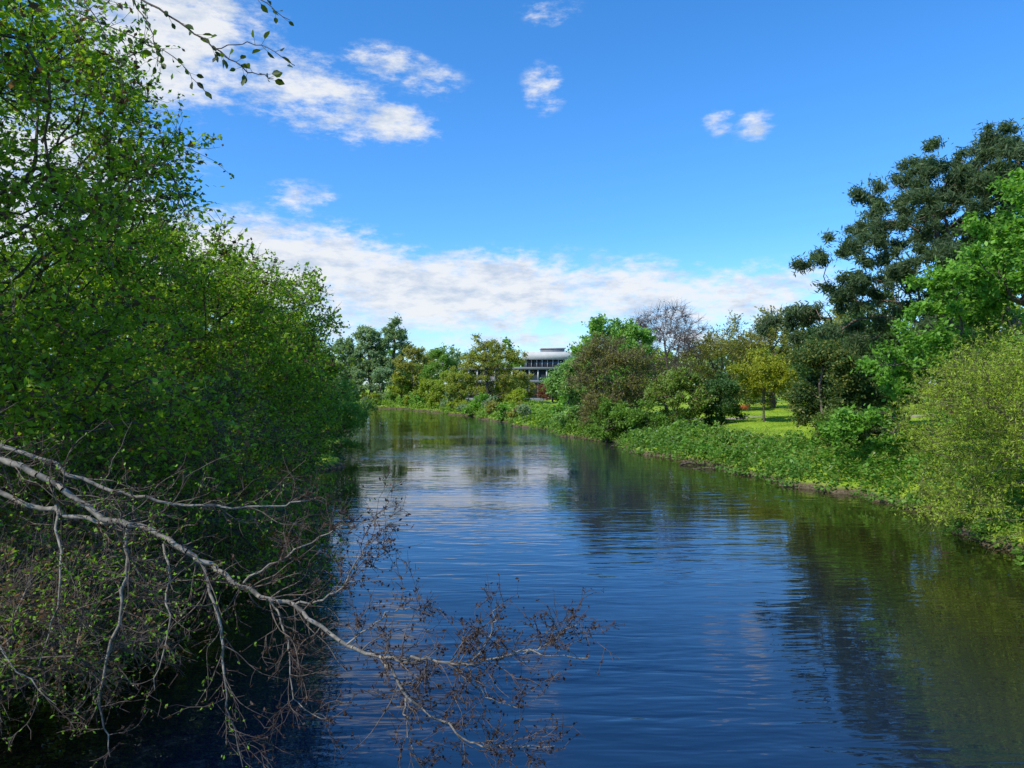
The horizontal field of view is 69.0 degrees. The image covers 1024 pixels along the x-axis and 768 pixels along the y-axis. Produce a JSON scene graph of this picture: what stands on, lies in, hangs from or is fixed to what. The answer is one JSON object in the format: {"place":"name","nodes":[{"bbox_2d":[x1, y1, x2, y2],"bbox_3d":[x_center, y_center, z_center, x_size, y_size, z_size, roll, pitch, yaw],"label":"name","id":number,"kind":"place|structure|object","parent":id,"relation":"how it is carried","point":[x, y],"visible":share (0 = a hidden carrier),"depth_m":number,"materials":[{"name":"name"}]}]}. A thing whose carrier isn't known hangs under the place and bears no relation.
{"place":"outdoors","nodes":[
{"label":"outdoors","id":0,"kind":"place"},
{"bbox_2d":[0,408,1023,767],"bbox_3d":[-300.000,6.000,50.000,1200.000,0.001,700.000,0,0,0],"label":"river water","id":1,"kind":"structure","parent":0,"point":[770,624],"depth_m":17.92,"materials":[{"name":"blue liquid"}]},
{"bbox_2d":[693,460,715,469],"bbox_3d":[13.464,5.703,52.251,1.597,0.705,0.738,0,0,19],"label":"driftwood log","id":2,"kind":"object","parent":1,"relation":"in","point":[709,467],"visible":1,"depth_m":52.31,"materials":[{"name":"brown wood"}]},
{"bbox_2d":[0,385,1023,703],"bbox_3d":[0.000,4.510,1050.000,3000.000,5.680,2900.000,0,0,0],"label":"ground","id":3,"kind":"structure","parent":0,"point":[808,483],"depth_m":49.62,"materials":[{"name":"green plant"}]},
{"bbox_2d":[0,236,174,419],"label":"alder tree","id":4,"kind":"object","parent":3,"relation":"on","point":[47,286],"visible":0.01,"depth_m":44.36,"materials":[{"name":"green plant"}]},
{"bbox_2d":[0,467,203,743],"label":"willow shrub","id":5,"kind":"object","parent":3,"relation":"on","point":[38,565],"visible":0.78,"depth_m":10.28,"materials":[{"name":"green plant"}]},
{"bbox_2d":[0,0,276,630],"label":"alder tree","id":6,"kind":"object","parent":3,"relation":"on","point":[26,78],"visible":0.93,"depth_m":13.71,"materials":[{"name":"green plant"}]},
{"bbox_2d":[67,0,294,100],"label":"leafy twigs","id":7,"kind":"object","parent":6,"relation":"attached to","point":[276,73],"visible":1,"depth_m":4.05,"materials":[{"name":"green plant"}]},
{"bbox_2d":[0,394,624,767],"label":"overhanging branch","id":8,"kind":"object","parent":6,"relation":"attached to","point":[50,482],"visible":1,"depth_m":7.37,"materials":[{"name":"grey plant"}]},
{"bbox_2d":[0,187,344,514],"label":"alder tree","id":9,"kind":"object","parent":3,"relation":"on","point":[231,284],"visible":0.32,"depth_m":25.87,"materials":[{"name":"green plant"}]},
{"bbox_2d":[0,340,381,722],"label":"willow shrub","id":10,"kind":"object","parent":3,"relation":"on","point":[245,542],"visible":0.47,"depth_m":15.08,"materials":[{"name":"green plant"}]},
{"bbox_2d":[53,343,348,535],"bbox_3d":[-11.206,2.154,28.750,9.806,7.758,12.503,0,0,0],"label":"willow shrub","id":11,"kind":"object","parent":3,"relation":"on","point":[312,442],"visible":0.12,"depth_m":29.22,"materials":[{"name":"green plant"}]},
{"bbox_2d":[96,239,359,453],"bbox_3d":[-15.305,-1.395,41.888,13.220,13.399,14.204,0,0,32],"label":"alder tree","id":12,"kind":"object","parent":3,"relation":"on","point":[312,336],"visible":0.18,"depth_m":40.86,"materials":[{"name":"green plant"}]},
{"bbox_2d":[181,287,359,415],"bbox_3d":[-19.015,-1.134,57.019,14.412,12.036,13.446,0,0,0],"label":"alder tree","id":13,"kind":"object","parent":3,"relation":"on","point":[345,384],"visible":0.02,"depth_m":58.99,"materials":[{"name":"green plant"}]},
{"bbox_2d":[216,393,342,467],"bbox_3d":[-14.777,2.750,45.422,8.312,6.075,12.326,0,0,-19],"label":"willow shrub","id":14,"kind":"object","parent":3,"relation":"on","point":[322,447],"visible":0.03,"depth_m":43.78,"materials":[{"name":"green plant"}]},
{"bbox_2d":[284,377,369,451],"bbox_3d":[-15.997,2.545,61.084,8.499,6.202,12.845,0,0,-10],"label":"willow shrub","id":15,"kind":"object","parent":3,"relation":"on","point":[352,412],"visible":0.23,"depth_m":59.21,"materials":[{"name":"green plant"}]},
{"bbox_2d":[311,335,344,390],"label":"alder tree","id":16,"kind":"object","parent":3,"relation":"on","point":[328,371],"visible":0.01,"depth_m":77.85,"materials":[{"name":"green plant"}]},
{"bbox_2d":[331,335,365,386],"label":"poplar tree","id":17,"kind":"object","parent":3,"relation":"on","point":[347,350],"visible":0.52,"depth_m":202.55,"materials":[{"name":"green plant"}]},
{"bbox_2d":[333,365,367,395],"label":"willow bush","id":18,"kind":"object","parent":3,"relation":"on","point":[356,372],"visible":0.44,"depth_m":196.83,"materials":[{"name":"green plant"}]},
{"bbox_2d":[325,380,378,433],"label":"willow shrub","id":19,"kind":"object","parent":3,"relation":"on","point":[372,407],"visible":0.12,"depth_m":82.20,"materials":[{"name":"green plant"}]},
{"bbox_2d":[350,325,390,398],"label":"poplar tree","id":20,"kind":"object","parent":3,"relation":"on","point":[369,336],"visible":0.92,"depth_m":202.81,"materials":[{"name":"green plant"}]},
{"bbox_2d":[364,366,397,398],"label":"willow bush","id":21,"kind":"object","parent":3,"relation":"on","point":[379,373],"visible":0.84,"depth_m":195.18,"materials":[{"name":"green plant"}]},
{"bbox_2d":[374,312,411,395],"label":"poplar tree","id":22,"kind":"object","parent":3,"relation":"on","point":[390,334],"visible":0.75,"depth_m":204.61,"materials":[{"name":"green plant"}]},
{"bbox_2d":[386,374,417,404],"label":"hawthorn tree","id":23,"kind":"object","parent":3,"relation":"on","point":[405,386],"visible":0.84,"depth_m":183.14,"materials":[{"name":"green plant"}]},
{"bbox_2d":[390,342,432,396],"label":"hawthorn tree","id":24,"kind":"object","parent":3,"relation":"on","point":[410,365],"visible":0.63,"depth_m":183.56,"materials":[{"name":"green plant"}]},
{"bbox_2d":[411,377,438,402],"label":"hawthorn tree","id":25,"kind":"object","parent":3,"relation":"on","point":[423,383],"visible":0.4,"depth_m":171.81,"materials":[{"name":"green plant"}]},
{"bbox_2d":[418,348,458,400],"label":"hawthorn tree","id":26,"kind":"object","parent":3,"relation":"on","point":[429,369],"visible":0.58,"depth_m":174.84,"materials":[{"name":"green plant"}]},
{"bbox_2d":[427,370,467,399],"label":"hawthorn tree","id":27,"kind":"object","parent":3,"relation":"on","point":[437,388],"visible":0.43,"depth_m":162.16,"materials":[{"name":"green plant"}]},
{"bbox_2d":[352,389,566,420],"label":"riverside shrubs","id":28,"kind":"object","parent":3,"relation":"on","point":[522,408],"visible":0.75,"depth_m":139.49,"materials":[{"name":"green plant"}]},
{"bbox_2d":[442,365,476,402],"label":"hawthorn tree","id":29,"kind":"object","parent":3,"relation":"on","point":[461,388],"visible":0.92,"depth_m":148.42,"materials":[{"name":"green plant"}]},
{"bbox_2d":[469,392,490,408],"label":"hawthorn shrub","id":30,"kind":"object","parent":3,"relation":"on","point":[475,402],"visible":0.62,"depth_m":138.62,"materials":[{"name":"green plant"}]},
{"bbox_2d":[455,333,528,402],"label":"oak tree","id":31,"kind":"object","parent":3,"relation":"on","point":[496,351],"visible":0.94,"depth_m":145.20,"materials":[{"name":"green plant"}]},
{"bbox_2d":[492,375,518,401],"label":"hawthorn tree","id":32,"kind":"object","parent":3,"relation":"on","point":[497,388],"visible":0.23,"depth_m":148.42,"materials":[{"name":"green plant"}]},
{"bbox_2d":[461,370,557,397],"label":"glazing","id":33,"kind":"structure","parent":3,"relation":"on","point":[542,373],"depth_m":172.00,"materials":[{"name":"black glass"}]},
{"bbox_2d":[464,380,543,382],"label":"floor band","id":34,"kind":"object","parent":33,"relation":"on","point":[536,381],"depth_m":171.30,"materials":[{"name":"white concrete"}]},
{"bbox_2d":[458,367,558,369],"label":"floor band","id":35,"kind":"object","parent":33,"relation":"on","point":[532,368],"visible":0.36,"depth_m":171.30,"materials":[{"name":"white concrete"}]},
{"bbox_2d":[524,360,564,366],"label":"glazing","id":36,"kind":"structure","parent":35,"relation":"on","point":[538,363],"depth_m":174.00,"materials":[{"name":"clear glass"}]},
{"bbox_2d":[467,398,567,400],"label":"floor band","id":37,"kind":"object","parent":33,"relation":"on","point":[536,399],"visible":0.07,"depth_m":171.30,"materials":[{"name":"white concrete"}]},
{"bbox_2d":[0,394,1023,663],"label":"riverbank","id":38,"kind":"structure","parent":3,"relation":"on","point":[800,450],"depth_m":46.34,"materials":[{"name":"green plant"}]},
{"bbox_2d":[504,386,531,405],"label":"hawthorn shrub","id":39,"kind":"object","parent":3,"relation":"on","point":[519,394],"visible":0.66,"depth_m":132.05,"materials":[{"name":"green plant"}]},
{"bbox_2d":[510,369,536,398],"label":"hawthorn tree","id":40,"kind":"object","parent":3,"relation":"on","point":[521,376],"visible":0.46,"depth_m":155.31,"materials":[{"name":"green plant"}]},
{"bbox_2d":[49,301,1023,402],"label":"distant trees","id":41,"kind":"object","parent":3,"relation":"on","point":[456,356],"visible":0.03,"depth_m":230.17,"materials":[{"name":"green plant"}]},
{"bbox_2d":[535,382,551,401],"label":"red maple shrub","id":42,"kind":"object","parent":3,"relation":"on","point":[540,393],"visible":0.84,"depth_m":127.79,"materials":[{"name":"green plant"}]},
{"bbox_2d":[536,380,560,402],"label":"hawthorn tree","id":43,"kind":"object","parent":3,"relation":"on","point":[554,397],"visible":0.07,"depth_m":149.76,"materials":[{"name":"green plant"}]},
{"bbox_2d":[540,356,595,431],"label":"weeping willow bush","id":44,"kind":"object","parent":3,"relation":"on","point":[554,381],"visible":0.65,"depth_m":85.83,"materials":[{"name":"green plant"}]},
{"bbox_2d":[557,379,579,406],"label":"hawthorn shrub","id":45,"kind":"object","parent":3,"relation":"on","point":[561,400],"visible":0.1,"depth_m":110.64,"materials":[{"name":"green plant"}]},
{"bbox_2d":[584,393,635,442],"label":"hawthorn shrub","id":46,"kind":"object","parent":3,"relation":"on","point":[613,411],"visible":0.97,"depth_m":76.31,"materials":[{"name":"green plant"}]},
{"bbox_2d":[565,313,657,394],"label":"chestnut tree","id":47,"kind":"object","parent":3,"relation":"on","point":[631,331],"visible":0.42,"depth_m":91.08,"materials":[{"name":"green plant"}]},
{"bbox_2d":[561,329,664,426],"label":"willow dome tree","id":48,"kind":"object","parent":3,"relation":"on","point":[612,357],"visible":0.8,"depth_m":79.44,"materials":[{"name":"green plant"}]},
{"bbox_2d":[622,397,672,430],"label":"rhododendron shrub","id":49,"kind":"object","parent":3,"relation":"on","point":[640,416],"visible":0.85,"depth_m":72.98,"materials":[{"name":"green plant"}]},
{"bbox_2d":[621,299,710,407],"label":"bare ash tree","id":50,"kind":"object","parent":3,"relation":"on","point":[687,339],"visible":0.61,"depth_m":99.96,"materials":[{"name":"grey plant"}]},
{"bbox_2d":[639,365,716,424],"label":"hazel shrub","id":51,"kind":"object","parent":3,"relation":"on","point":[671,393],"visible":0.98,"depth_m":74.02,"materials":[{"name":"green plant"}]},
{"bbox_2d":[680,456,705,464],"bbox_3d":[13.513,5.704,55.043,2.215,0.711,0.518,0,0,-10],"label":"driftwood log","id":52,"kind":"object","parent":3,"relation":"on","point":[689,462],"visible":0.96,"depth_m":55.14,"materials":[{"name":"brown wood"}]},
{"bbox_2d":[686,369,750,423],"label":"rhododendron shrub","id":53,"kind":"object","parent":3,"relation":"on","point":[719,384],"visible":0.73,"depth_m":75.81,"materials":[{"name":"green plant"}]},
{"bbox_2d":[681,310,768,409],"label":"ash tree","id":54,"kind":"object","parent":3,"relation":"on","point":[718,349],"visible":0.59,"depth_m":101.08,"materials":[{"name":"green plant"}]},
{"bbox_2d":[740,403,748,419],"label":"sign","id":55,"kind":"object","parent":3,"relation":"on","point":[744,406],"visible":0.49,"depth_m":81.57,"materials":[{"name":"brown"}]},
{"bbox_2d":[726,344,799,421],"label":"forsythia shrub","id":56,"kind":"object","parent":3,"relation":"on","point":[767,369],"visible":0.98,"depth_m":77.05,"materials":[{"name":"plant"}]},
{"bbox_2d":[732,305,806,407],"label":"ash tree","id":57,"kind":"object","parent":3,"relation":"on","point":[769,342],"visible":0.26,"depth_m":103.60,"materials":[{"name":"green plant"}]},
{"bbox_2d":[782,367,821,408],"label":"hazel shrub","id":58,"kind":"object","parent":3,"relation":"on","point":[795,400],"depth_m":76.31,"materials":[{"name":"green plant"}]},
{"bbox_2d":[676,415,929,418],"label":"footpath","id":59,"kind":"structure","parent":3,"relation":"on","point":[781,416],"depth_m":84.66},
{"bbox_2d":[787,306,852,384],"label":"ash tree","id":60,"kind":"object","parent":3,"relation":"on","point":[836,318],"visible":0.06,"depth_m":102.66,"materials":[{"name":"green plant"}]},
{"bbox_2d":[774,332,873,457],"bbox_3d":[20.264,0.946,47.918,4.746,8.694,6.155,0,0,-37],"label":"holly tree","id":61,"kind":"object","parent":3,"relation":"on","point":[833,359],"visible":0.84,"depth_m":47.41,"materials":[{"name":"green plant"}]},
{"bbox_2d":[665,410,1009,461],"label":"lawn grass","id":62,"kind":"structure","parent":3,"relation":"on","point":[776,422],"depth_m":72.93,"materials":[{"name":"green plant"}]},
{"bbox_2d":[805,403,880,458],"bbox_3d":[20.541,3.100,46.200,4.127,3.917,3.803,0,0,34],"label":"laurel shrub","id":63,"kind":"object","parent":3,"relation":"on","point":[830,412],"visible":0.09,"depth_m":46.11,"materials":[{"name":"green plant"}]},
{"bbox_2d":[781,289,933,413],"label":"beech tree","id":64,"kind":"object","parent":3,"relation":"on","point":[811,330],"visible":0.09,"depth_m":66.33,"materials":[{"name":"green plant"}]},
{"bbox_2d":[813,319,916,418],"bbox_3d":[28.273,-0.442,59.758,7.969,9.432,8.932,0,0,42],"label":"beech tree","id":65,"kind":"object","parent":3,"relation":"on","point":[887,335],"visible":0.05,"depth_m":58.42,"materials":[{"name":"green plant"}]},
{"bbox_2d":[811,349,919,447],"bbox_3d":[22.597,1.283,49.026,6.779,7.096,6.523,0,0,0],"label":"holly tree","id":66,"kind":"object","parent":3,"relation":"on","point":[869,396],"visible":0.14,"depth_m":47.50,"materials":[{"name":"green plant"}]},
{"bbox_2d":[748,117,1023,424],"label":"pine tree","id":67,"kind":"object","parent":3,"relation":"on","point":[965,186],"visible":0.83,"depth_m":51.09,"materials":[{"name":"green plant"}]},
{"bbox_2d":[814,167,1023,453],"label":"maple tree","id":68,"kind":"object","parent":3,"relation":"on","point":[1003,240],"visible":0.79,"depth_m":39.80,"materials":[{"name":"green plant"}]},
{"bbox_2d":[884,303,1023,557],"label":"willow bush","id":69,"kind":"object","parent":3,"relation":"on","point":[1013,364],"visible":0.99,"depth_m":27.70,"materials":[{"name":"green plant"}]},
{"bbox_2d":[907,265,1023,400],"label":"beech tree","id":70,"kind":"object","parent":3,"relation":"on","point":[1017,319],"visible":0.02,"depth_m":64.40,"materials":[{"name":"green plant"}]},
{"bbox_2d":[0,0,1023,384],"label":"sky","id":71,"kind":"structure","parent":0,"point":[525,172],"materials":[{"name":"blue"}]},
{"bbox_2d":[522,352,591,359],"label":"roof","id":72,"kind":"structure","parent":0,"point":[547,355],"depth_m":173.30,"materials":[{"name":"metal"}]},
{"bbox_2d":[540,349,564,351],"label":"plant room","id":73,"kind":"object","parent":72,"relation":"on","point":[552,350],"visible":0.57,"depth_m":177.00,"materials":[{"name":"concrete"}]}
]}

